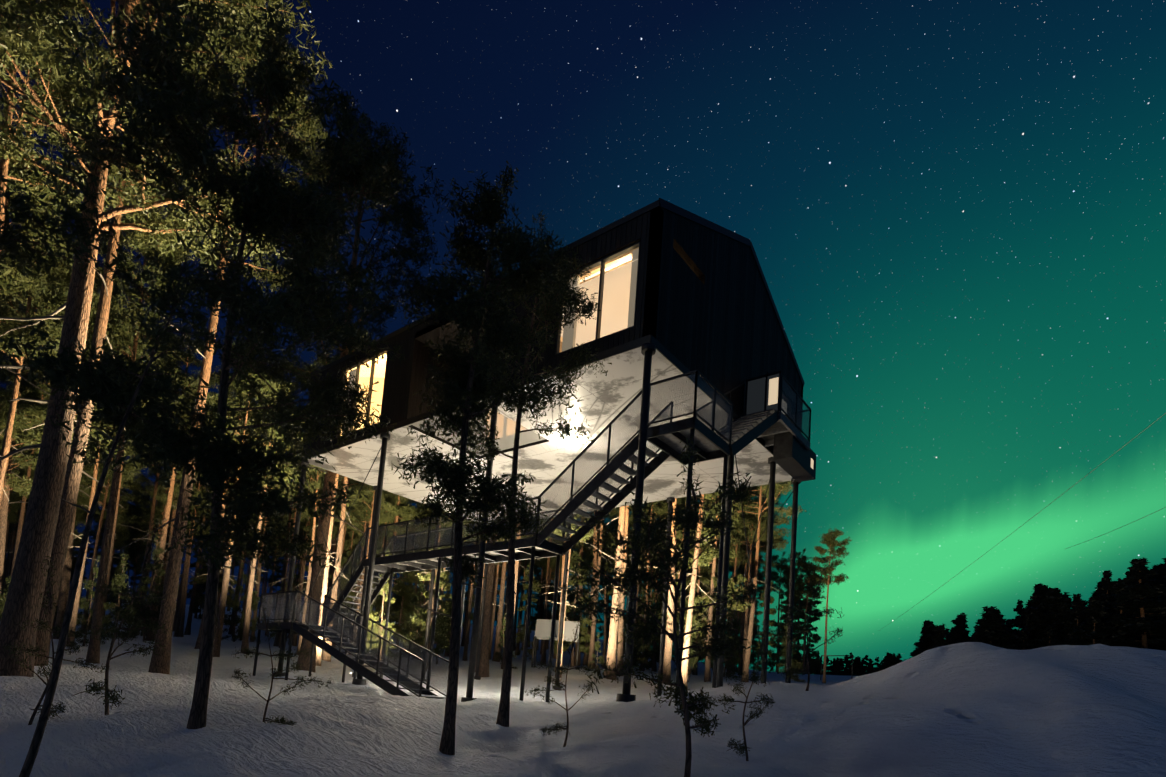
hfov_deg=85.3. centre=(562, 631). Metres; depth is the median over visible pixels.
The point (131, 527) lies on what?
forest tree
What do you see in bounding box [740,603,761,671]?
tree
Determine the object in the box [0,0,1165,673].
sky
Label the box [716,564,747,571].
forest tree
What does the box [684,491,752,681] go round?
forest tree
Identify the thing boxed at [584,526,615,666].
forest tree
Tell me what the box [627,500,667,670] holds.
forest tree
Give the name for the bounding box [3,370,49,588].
forest tree
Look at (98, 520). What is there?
forest tree
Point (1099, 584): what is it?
ridge tree
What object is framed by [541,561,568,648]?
tree
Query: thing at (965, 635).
ridge tree
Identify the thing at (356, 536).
tree
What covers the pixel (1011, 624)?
ridge tree
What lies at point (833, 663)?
ridge tree
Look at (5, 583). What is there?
forest tree
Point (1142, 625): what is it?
ridge tree
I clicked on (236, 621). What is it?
understory
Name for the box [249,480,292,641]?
forest tree
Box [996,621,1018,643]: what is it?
ridge tree
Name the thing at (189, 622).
forest tree
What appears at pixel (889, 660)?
ridge tree
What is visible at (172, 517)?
tree
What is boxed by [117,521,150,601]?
tree
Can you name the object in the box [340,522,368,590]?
tree
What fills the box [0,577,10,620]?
understory
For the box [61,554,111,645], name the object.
understory
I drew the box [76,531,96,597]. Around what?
tree
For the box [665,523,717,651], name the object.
forest tree
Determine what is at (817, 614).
tree
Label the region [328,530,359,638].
forest tree
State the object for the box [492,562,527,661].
forest tree
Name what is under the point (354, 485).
forest tree
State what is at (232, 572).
tree
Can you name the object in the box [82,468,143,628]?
forest tree
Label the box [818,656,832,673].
ridge tree
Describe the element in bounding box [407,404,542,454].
terrace net
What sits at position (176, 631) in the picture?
tree
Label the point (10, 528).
forest tree
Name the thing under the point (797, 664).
understory
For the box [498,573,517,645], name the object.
tree
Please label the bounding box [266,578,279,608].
tree
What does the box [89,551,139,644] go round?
understory
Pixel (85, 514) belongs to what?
tree
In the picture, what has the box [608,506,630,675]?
forest tree
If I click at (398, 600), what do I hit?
tree
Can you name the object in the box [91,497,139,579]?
tree
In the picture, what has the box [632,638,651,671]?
understory
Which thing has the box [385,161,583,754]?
young pine
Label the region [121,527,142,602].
tree
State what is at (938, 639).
ridge tree
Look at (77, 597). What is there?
forest tree
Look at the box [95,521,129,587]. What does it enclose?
tree
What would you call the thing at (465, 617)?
tree
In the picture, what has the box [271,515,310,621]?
tree
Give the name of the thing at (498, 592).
tree
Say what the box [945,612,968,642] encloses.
ridge tree
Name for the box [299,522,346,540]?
forest tree
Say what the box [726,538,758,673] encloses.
forest tree
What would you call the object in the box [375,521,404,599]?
forest tree
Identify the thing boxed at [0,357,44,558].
tree
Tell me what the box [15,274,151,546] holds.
forest tree
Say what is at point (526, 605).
tree
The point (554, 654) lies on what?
forest tree
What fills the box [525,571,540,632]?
tree
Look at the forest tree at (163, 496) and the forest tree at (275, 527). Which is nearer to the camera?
the forest tree at (163, 496)
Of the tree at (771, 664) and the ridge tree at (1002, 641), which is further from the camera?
the ridge tree at (1002, 641)
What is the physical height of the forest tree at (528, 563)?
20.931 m
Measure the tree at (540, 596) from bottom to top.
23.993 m
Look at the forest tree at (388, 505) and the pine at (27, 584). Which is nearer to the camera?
the pine at (27, 584)
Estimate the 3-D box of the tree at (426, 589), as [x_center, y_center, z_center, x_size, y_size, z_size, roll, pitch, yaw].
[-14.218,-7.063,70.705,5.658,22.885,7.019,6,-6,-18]
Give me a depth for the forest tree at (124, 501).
69.45 m
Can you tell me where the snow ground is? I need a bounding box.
[0,597,1165,776]
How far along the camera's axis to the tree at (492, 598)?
65.51 m
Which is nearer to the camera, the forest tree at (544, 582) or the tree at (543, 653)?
the tree at (543, 653)
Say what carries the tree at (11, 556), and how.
on the snow ground
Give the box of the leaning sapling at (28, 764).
[19,247,227,776]
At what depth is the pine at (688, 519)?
5.33 m
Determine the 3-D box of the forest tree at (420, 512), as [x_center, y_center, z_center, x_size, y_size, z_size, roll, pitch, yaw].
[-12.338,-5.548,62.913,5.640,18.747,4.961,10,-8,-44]
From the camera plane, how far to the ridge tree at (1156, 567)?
156.20 m
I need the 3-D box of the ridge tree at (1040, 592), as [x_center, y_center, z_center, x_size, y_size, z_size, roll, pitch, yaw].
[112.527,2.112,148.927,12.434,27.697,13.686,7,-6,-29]
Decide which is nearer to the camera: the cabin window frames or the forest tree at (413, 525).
the cabin window frames
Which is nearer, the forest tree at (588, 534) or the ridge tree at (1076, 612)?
the forest tree at (588, 534)
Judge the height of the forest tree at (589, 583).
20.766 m
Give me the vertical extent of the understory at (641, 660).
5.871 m
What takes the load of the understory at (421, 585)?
on the snow ground
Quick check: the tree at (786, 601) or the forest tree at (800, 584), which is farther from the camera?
the tree at (786, 601)
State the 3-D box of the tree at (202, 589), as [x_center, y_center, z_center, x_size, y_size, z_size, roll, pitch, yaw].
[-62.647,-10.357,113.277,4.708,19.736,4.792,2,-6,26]
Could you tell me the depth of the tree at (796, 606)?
135.89 m
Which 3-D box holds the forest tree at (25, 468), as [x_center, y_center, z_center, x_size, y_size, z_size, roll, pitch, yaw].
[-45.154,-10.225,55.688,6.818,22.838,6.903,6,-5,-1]
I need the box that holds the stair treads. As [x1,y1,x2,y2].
[296,408,809,698]
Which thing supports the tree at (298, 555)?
on the snow ground
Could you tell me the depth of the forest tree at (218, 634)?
34.13 m
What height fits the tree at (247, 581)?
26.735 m
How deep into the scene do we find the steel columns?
19.59 m
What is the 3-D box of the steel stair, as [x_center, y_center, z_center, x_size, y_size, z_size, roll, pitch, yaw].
[-1.515,-2.285,21.098,16.495,9.919,8.972,0,-7,39]
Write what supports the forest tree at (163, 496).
on the snow ground
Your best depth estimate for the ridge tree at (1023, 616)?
135.48 m
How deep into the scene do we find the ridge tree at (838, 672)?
117.57 m
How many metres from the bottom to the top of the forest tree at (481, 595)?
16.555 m
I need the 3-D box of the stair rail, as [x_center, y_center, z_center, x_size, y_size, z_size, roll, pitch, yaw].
[-1.761,-2.512,20.796,16.450,9.446,8.100,0,-7,39]
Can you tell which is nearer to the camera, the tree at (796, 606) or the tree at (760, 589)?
the tree at (760, 589)
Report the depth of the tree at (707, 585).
67.64 m
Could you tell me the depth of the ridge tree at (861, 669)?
132.97 m
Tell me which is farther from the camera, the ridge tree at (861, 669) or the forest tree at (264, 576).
the ridge tree at (861, 669)
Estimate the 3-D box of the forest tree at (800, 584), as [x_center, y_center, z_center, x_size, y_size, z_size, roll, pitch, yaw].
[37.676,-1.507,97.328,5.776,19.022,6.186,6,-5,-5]
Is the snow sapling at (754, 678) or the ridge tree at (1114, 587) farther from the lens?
the ridge tree at (1114, 587)
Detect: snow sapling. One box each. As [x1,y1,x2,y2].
[2,556,109,724]
[73,515,170,714]
[231,594,330,725]
[524,615,595,746]
[709,621,774,760]
[753,558,843,690]
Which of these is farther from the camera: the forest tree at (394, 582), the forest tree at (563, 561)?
the forest tree at (394, 582)
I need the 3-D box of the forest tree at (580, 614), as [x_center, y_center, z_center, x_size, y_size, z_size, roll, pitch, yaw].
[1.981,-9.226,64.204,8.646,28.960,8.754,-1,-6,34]
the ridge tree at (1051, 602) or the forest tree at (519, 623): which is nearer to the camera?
the forest tree at (519, 623)
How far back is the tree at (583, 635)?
56.64 m
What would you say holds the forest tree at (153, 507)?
on the snow ground
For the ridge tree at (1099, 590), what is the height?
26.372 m
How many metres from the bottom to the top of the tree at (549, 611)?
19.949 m
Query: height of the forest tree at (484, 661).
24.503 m
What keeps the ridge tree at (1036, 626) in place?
on the snow ground
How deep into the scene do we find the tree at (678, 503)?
60.61 m
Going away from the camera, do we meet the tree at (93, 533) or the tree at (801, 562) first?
the tree at (801, 562)
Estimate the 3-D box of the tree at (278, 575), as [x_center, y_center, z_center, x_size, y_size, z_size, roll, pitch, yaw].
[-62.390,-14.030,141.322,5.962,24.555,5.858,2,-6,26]
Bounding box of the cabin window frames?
[335,241,791,442]
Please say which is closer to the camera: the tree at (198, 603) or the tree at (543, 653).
the tree at (543, 653)
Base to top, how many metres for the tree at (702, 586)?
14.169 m
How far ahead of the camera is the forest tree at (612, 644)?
39.23 m
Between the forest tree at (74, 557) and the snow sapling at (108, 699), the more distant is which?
the forest tree at (74, 557)
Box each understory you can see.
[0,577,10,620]
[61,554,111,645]
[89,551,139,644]
[104,555,138,638]
[106,529,165,640]
[214,562,251,641]
[232,573,260,642]
[394,570,427,658]
[400,611,416,656]
[493,613,517,668]
[522,642,537,662]
[588,632,603,669]
[616,622,647,663]
[623,630,642,671]
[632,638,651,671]
[675,639,697,681]
[775,625,805,681]
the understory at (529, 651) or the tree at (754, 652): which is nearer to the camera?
the understory at (529, 651)
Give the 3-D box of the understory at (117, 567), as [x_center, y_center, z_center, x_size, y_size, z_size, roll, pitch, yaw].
[-33.728,-1.992,48.060,2.922,7.963,2.903,1,-6,30]
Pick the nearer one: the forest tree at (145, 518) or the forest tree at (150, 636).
the forest tree at (150, 636)
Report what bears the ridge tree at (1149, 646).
on the snow ground
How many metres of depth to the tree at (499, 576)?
110.56 m
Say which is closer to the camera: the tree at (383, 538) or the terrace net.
the terrace net
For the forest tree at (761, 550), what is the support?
on the snow ground
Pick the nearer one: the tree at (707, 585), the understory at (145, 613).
the understory at (145, 613)
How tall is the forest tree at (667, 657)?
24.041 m
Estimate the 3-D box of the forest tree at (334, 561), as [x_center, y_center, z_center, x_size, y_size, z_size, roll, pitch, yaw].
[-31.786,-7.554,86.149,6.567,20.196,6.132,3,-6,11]
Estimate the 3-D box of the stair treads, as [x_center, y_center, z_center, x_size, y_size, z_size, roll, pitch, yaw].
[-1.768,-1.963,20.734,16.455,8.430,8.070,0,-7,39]
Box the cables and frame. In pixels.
[820,413,1165,679]
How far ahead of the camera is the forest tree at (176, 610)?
80.46 m
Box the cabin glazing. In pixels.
[339,250,789,435]
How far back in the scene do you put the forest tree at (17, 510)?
69.20 m
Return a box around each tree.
[0,0,150,394]
[0,146,72,341]
[0,214,73,527]
[0,224,118,597]
[0,347,26,446]
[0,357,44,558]
[0,358,49,505]
[0,385,36,595]
[0,435,19,472]
[1,189,55,342]
[1,514,16,597]
[2,227,68,503]
[2,503,26,596]
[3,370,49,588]
[5,473,32,596]
[6,0,256,665]
[7,455,29,525]
[8,499,20,512]
[11,490,26,531]
[12,396,103,500]
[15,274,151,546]
[27,195,201,663]
[28,267,164,638]
[52,466,103,629]
[66,345,138,646]
[69,507,88,619]
[76,510,95,520]
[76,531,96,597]
[79,439,148,632]
[79,478,127,557]
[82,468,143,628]
[85,453,150,591]
[91,356,161,629]
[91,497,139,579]
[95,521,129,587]
[107,546,124,604]
[107,551,125,609]
[110,491,156,603]
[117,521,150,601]
[118,388,198,634]
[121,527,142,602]
[122,557,141,611]
[126,388,195,635]
[126,464,192,631]
[128,468,169,618]
[138,329,235,640]
[139,474,191,622]
[142,510,186,585]
[155,462,203,581]
[156,371,207,601]
[157,574,181,621]
[164,472,211,636]
[171,474,211,636]
[173,493,226,630]
[184,483,229,634]
[186,539,208,618]
[190,497,243,637]
[190,556,205,617]
[193,564,206,618]
[194,336,288,648]
[196,547,207,599]
[197,367,299,656]
[210,406,261,621]
[224,559,239,586]
[225,480,246,634]
[227,542,234,610]
[228,377,313,653]
[228,435,266,633]
[233,526,251,615]
[237,475,276,639]
[238,556,257,607]
[244,511,286,614]
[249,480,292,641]
[255,551,281,622]
[258,539,283,616]
[258,546,284,622]
[265,527,285,635]
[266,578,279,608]
[267,540,281,614]
[267,549,295,597]
[269,430,342,647]
[269,449,321,646]
[270,522,312,644]
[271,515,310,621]
[277,510,316,604]
[280,532,315,637]
[284,453,358,654]
[287,494,338,645]
[292,469,317,643]
[297,328,373,661]
[298,347,340,665]
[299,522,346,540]
[311,476,371,647]
[313,475,363,587]
[315,529,349,617]
[324,481,367,639]
[328,501,382,645]
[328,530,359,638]
[333,479,399,645]
[333,487,367,645]
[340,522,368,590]
[347,478,404,654]
[355,484,404,650]
[357,493,419,637]
[366,552,399,660]
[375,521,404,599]
[377,499,405,648]
[377,524,412,622]
[380,531,423,650]
[386,496,419,647]
[391,504,425,646]
[399,511,464,669]
[403,500,431,630]
[411,514,448,649]
[412,568,443,630]
[413,503,467,648]
[414,508,453,650]
[415,568,451,663]
[417,528,447,661]
[421,538,451,628]
[443,520,477,660]
[444,570,469,656]
[451,580,474,627]
[461,540,479,645]
[463,525,503,669]
[465,541,474,643]
[479,272,508,676]
[489,563,504,659]
[491,572,497,619]
[492,562,504,622]
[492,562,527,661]
[495,564,507,625]
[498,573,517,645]
[501,526,520,668]
[505,562,523,592]
[513,531,529,650]
[514,561,542,654]
[515,520,550,654]
[517,564,527,625]
[518,536,532,647]
[519,558,540,646]
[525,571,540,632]
[528,522,554,650]
[531,557,559,649]
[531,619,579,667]
[534,558,545,600]
[534,570,553,649]
[536,539,569,653]
[538,518,579,664]
[540,518,578,669]
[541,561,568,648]
[542,517,586,658]
[544,514,593,677]
[546,523,586,569]
[553,541,598,666]
[567,522,596,656]
[568,520,590,665]
[574,524,614,630]
[581,506,627,679]
[582,539,609,652]
[583,508,618,664]
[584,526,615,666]
[585,512,596,666]
[587,508,614,667]
[593,512,630,654]
[596,572,613,644]
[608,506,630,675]
[609,503,663,637]
[611,514,660,609]
[624,562,653,647]
[625,564,629,626]
[626,516,662,649]
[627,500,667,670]
[628,502,667,671]
[635,561,661,667]
[644,497,699,657]
[645,574,678,669]
[653,492,717,674]
[655,498,700,682]
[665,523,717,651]
[673,566,712,673]
[675,501,710,673]
[676,502,715,674]
[681,494,715,689]
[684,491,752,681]
[691,574,714,669]
[696,501,754,566]
[705,520,738,593]
[709,486,762,674]
[712,595,742,676]
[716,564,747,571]
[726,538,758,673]
[729,521,778,635]
[729,569,764,604]
[730,486,791,678]
[731,486,785,675]
[732,481,806,681]
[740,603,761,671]
[745,550,764,584]
[749,554,778,679]
[760,551,800,671]
[767,588,787,673]
[775,586,794,668]
[776,586,805,673]
[778,549,819,651]
[784,588,808,624]
[794,562,826,674]
[794,578,823,673]
[800,590,824,647]
[800,602,818,634]
[802,632,815,667]
[813,657,826,674]
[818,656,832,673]
[829,658,838,674]
[832,657,842,674]
[839,658,844,674]
[840,656,849,675]
[843,653,857,675]
[849,656,861,675]
[856,655,868,675]
[865,658,874,673]
[873,657,880,671]
[878,652,895,670]
[894,653,902,663]
[910,620,937,656]
[914,628,923,650]
[928,624,948,648]
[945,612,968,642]
[945,629,953,644]
[954,629,971,643]
[968,606,1020,649]
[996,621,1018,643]
[1007,619,1013,630]
[1011,599,1023,633]
[1011,608,1031,643]
[1014,607,1054,649]
[1027,583,1052,613]
[1031,588,1062,645]
[1058,592,1072,604]
[1062,593,1088,644]
[1066,596,1122,645]
[1078,617,1116,642]
[1088,581,1102,600]
[1090,587,1111,609]
[1097,557,1165,649]
[1098,570,1117,615]
[1103,578,1150,648]
[1108,581,1118,594]
[1111,591,1147,641]
[1122,575,1160,644]
[1124,572,1164,649]
[1138,578,1165,650]
[1148,563,1165,584]
[1157,558,1165,586]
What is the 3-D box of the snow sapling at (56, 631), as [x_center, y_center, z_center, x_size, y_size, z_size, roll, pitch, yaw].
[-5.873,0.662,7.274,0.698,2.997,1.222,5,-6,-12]
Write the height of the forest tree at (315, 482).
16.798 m
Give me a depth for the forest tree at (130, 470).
48.56 m
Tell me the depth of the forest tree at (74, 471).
17.37 m
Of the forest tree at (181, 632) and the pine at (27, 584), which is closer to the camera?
the pine at (27, 584)
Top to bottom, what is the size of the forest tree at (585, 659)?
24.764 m
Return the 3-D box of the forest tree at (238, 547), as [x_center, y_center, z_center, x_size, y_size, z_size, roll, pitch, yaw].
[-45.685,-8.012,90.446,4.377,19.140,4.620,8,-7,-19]
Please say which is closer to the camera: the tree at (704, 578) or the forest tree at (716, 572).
the tree at (704, 578)
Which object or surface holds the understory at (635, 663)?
on the snow ground
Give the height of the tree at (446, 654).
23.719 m
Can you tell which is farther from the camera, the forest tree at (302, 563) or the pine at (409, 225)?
the forest tree at (302, 563)
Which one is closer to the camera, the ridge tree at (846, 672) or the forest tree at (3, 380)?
the forest tree at (3, 380)
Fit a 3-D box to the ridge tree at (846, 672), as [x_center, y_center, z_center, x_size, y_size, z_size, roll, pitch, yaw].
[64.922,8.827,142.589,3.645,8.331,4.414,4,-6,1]
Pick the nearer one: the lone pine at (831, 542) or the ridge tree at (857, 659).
the lone pine at (831, 542)
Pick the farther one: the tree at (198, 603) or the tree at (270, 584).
the tree at (270, 584)
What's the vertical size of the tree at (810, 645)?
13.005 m
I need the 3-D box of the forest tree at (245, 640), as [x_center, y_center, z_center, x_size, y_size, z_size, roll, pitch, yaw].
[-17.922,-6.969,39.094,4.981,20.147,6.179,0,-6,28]
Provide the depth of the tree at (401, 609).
68.52 m
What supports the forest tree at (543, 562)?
on the snow ground
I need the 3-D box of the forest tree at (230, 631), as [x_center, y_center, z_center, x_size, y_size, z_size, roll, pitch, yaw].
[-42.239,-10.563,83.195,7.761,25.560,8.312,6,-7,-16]
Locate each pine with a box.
[0,0,332,676]
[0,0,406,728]
[115,0,329,674]
[273,87,445,672]
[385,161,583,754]
[448,210,611,726]
[556,436,763,776]
[810,528,851,682]
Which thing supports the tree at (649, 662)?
on the snow ground
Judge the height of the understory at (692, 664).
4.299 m
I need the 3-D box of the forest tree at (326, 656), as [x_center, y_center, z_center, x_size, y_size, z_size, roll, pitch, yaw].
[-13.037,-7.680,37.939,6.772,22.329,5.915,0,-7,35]
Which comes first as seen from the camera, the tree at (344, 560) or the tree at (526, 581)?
the tree at (344, 560)
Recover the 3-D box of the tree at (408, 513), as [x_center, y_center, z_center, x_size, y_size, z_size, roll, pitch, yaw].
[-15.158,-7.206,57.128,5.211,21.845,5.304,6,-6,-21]
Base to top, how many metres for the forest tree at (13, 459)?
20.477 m
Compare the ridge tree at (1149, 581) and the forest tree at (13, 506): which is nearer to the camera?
the forest tree at (13, 506)
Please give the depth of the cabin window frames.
15.30 m
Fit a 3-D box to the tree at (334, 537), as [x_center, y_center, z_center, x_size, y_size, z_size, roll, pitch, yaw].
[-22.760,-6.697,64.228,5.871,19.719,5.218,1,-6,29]
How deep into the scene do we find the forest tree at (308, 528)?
57.78 m
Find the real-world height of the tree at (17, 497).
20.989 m
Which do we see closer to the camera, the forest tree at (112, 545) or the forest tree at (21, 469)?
the forest tree at (112, 545)
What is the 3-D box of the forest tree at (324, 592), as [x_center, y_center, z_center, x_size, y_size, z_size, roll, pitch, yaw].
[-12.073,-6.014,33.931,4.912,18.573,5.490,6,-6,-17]
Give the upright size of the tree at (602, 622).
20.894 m
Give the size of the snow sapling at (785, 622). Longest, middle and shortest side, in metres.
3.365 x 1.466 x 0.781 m
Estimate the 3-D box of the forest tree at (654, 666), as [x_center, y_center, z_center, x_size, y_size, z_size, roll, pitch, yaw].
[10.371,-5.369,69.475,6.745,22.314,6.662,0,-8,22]
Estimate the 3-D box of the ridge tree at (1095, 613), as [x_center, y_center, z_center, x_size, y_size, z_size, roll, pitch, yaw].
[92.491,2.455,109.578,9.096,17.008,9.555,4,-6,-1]
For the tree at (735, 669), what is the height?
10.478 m
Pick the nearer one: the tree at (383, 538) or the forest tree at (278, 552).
the tree at (383, 538)
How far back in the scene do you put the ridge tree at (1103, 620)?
114.61 m
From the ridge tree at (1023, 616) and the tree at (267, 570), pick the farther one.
the ridge tree at (1023, 616)
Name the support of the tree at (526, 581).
on the snow ground
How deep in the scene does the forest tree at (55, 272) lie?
23.36 m
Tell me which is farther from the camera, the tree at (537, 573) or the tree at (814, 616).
the tree at (814, 616)
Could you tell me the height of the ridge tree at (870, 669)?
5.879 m
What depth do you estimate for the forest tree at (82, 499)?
50.09 m
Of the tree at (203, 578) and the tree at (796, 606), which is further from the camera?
the tree at (796, 606)
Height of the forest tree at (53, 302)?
18.540 m
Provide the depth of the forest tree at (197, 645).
40.48 m
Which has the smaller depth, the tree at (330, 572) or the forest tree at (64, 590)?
the forest tree at (64, 590)
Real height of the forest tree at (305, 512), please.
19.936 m
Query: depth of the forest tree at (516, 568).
41.54 m
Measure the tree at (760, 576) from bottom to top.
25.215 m
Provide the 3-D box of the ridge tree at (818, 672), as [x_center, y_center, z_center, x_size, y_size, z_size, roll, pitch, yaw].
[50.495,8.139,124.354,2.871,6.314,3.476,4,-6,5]
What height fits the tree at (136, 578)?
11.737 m
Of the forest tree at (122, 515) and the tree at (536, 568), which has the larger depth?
the tree at (536, 568)
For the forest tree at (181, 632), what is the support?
on the snow ground
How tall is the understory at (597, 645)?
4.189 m
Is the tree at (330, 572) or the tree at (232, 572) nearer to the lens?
the tree at (330, 572)
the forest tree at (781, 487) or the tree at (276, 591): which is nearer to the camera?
the forest tree at (781, 487)
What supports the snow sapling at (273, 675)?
on the snow ground
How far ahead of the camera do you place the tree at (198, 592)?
111.88 m
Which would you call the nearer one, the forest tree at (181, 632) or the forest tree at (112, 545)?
the forest tree at (112, 545)
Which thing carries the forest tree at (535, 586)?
on the snow ground
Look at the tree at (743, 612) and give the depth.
77.22 m
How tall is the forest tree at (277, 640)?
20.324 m
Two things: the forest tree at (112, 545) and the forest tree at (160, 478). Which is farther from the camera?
the forest tree at (160, 478)
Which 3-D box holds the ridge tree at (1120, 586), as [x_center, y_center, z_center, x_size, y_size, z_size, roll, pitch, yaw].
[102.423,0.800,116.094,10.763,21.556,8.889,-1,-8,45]
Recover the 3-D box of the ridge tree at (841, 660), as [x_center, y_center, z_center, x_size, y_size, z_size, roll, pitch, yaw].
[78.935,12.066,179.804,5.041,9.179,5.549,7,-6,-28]
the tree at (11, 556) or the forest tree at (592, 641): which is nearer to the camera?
the forest tree at (592, 641)
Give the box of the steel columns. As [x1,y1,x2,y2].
[274,342,800,701]
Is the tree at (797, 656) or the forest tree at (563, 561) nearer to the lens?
the forest tree at (563, 561)
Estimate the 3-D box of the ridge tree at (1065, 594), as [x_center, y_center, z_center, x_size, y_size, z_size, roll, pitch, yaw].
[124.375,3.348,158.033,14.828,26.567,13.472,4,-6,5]
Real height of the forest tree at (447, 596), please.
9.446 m
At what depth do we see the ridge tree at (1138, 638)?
118.86 m
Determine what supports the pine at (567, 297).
on the snow ground
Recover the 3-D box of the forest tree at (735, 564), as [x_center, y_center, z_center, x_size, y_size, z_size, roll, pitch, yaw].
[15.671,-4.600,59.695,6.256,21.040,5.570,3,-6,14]
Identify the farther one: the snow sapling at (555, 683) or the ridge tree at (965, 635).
the ridge tree at (965, 635)
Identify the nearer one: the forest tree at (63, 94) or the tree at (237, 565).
the forest tree at (63, 94)
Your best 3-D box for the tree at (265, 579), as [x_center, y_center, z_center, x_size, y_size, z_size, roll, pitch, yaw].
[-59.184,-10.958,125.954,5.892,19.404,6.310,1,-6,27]
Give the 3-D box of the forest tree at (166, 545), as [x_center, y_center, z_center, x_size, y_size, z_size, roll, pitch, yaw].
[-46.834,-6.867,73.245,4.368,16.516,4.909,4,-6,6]
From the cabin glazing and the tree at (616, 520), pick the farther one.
the tree at (616, 520)
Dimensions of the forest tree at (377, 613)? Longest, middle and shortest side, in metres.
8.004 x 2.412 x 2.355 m
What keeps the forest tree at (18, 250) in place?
on the snow ground
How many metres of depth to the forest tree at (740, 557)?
66.49 m
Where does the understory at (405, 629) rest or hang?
on the snow ground
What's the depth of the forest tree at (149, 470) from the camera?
55.63 m
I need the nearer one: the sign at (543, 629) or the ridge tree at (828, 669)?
the sign at (543, 629)
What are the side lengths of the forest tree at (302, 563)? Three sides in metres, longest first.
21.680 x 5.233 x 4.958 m
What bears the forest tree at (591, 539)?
on the snow ground
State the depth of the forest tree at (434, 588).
39.22 m
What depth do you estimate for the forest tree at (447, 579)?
67.60 m
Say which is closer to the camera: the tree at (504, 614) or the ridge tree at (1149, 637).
the tree at (504, 614)
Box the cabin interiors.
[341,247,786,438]
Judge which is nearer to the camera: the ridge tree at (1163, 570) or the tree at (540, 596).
the tree at (540, 596)
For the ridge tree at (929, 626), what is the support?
on the snow ground
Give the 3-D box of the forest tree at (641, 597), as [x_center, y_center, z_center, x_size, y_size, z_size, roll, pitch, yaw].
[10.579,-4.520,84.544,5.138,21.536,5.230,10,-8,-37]
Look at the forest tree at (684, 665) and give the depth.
35.07 m
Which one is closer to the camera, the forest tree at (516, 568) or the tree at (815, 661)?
the forest tree at (516, 568)
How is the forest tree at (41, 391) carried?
on the snow ground
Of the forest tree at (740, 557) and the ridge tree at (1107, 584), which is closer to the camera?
the forest tree at (740, 557)
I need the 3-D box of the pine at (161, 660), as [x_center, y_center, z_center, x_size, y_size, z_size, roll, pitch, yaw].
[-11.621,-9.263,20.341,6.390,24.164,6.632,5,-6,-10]
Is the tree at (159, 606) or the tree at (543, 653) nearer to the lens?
the tree at (543, 653)
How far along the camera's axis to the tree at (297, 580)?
66.40 m
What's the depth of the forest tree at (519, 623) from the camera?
80.73 m
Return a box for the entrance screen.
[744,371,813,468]
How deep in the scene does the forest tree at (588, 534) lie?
37.02 m
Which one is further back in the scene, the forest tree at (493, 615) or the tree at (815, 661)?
the tree at (815, 661)
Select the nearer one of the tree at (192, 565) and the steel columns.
the steel columns
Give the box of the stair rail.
[259,375,809,693]
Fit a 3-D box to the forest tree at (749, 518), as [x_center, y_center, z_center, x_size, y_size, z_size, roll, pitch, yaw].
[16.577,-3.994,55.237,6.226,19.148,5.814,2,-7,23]
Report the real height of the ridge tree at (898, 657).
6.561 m
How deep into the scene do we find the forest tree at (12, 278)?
20.48 m
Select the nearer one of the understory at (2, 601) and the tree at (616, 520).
the understory at (2, 601)
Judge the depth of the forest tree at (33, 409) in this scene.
31.04 m
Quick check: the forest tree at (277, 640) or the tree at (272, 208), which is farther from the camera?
the forest tree at (277, 640)
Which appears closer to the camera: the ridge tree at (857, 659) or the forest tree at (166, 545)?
the forest tree at (166, 545)
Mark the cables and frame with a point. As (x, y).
(981, 556)
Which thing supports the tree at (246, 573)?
on the snow ground
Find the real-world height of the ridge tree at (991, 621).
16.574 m
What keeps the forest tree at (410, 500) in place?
on the snow ground
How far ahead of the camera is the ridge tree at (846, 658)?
169.06 m
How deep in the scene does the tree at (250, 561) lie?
69.53 m
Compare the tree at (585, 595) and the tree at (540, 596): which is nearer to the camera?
the tree at (585, 595)
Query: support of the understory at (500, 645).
on the snow ground
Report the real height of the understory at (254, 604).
7.536 m
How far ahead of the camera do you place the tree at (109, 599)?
120.46 m
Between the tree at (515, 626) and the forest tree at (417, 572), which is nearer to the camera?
the forest tree at (417, 572)
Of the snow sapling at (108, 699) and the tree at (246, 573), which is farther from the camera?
the tree at (246, 573)
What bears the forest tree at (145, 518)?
on the snow ground
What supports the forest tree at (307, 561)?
on the snow ground
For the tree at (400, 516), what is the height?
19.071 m
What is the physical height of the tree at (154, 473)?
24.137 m
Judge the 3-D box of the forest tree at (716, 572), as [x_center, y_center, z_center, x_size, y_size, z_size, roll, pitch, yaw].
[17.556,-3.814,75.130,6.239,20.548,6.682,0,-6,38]
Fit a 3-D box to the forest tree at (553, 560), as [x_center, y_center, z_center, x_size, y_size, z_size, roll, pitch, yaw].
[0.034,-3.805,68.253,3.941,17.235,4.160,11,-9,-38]
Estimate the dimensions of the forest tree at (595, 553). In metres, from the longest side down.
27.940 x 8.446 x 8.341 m
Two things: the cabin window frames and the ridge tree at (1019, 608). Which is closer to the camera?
the cabin window frames
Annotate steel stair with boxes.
[253,370,815,701]

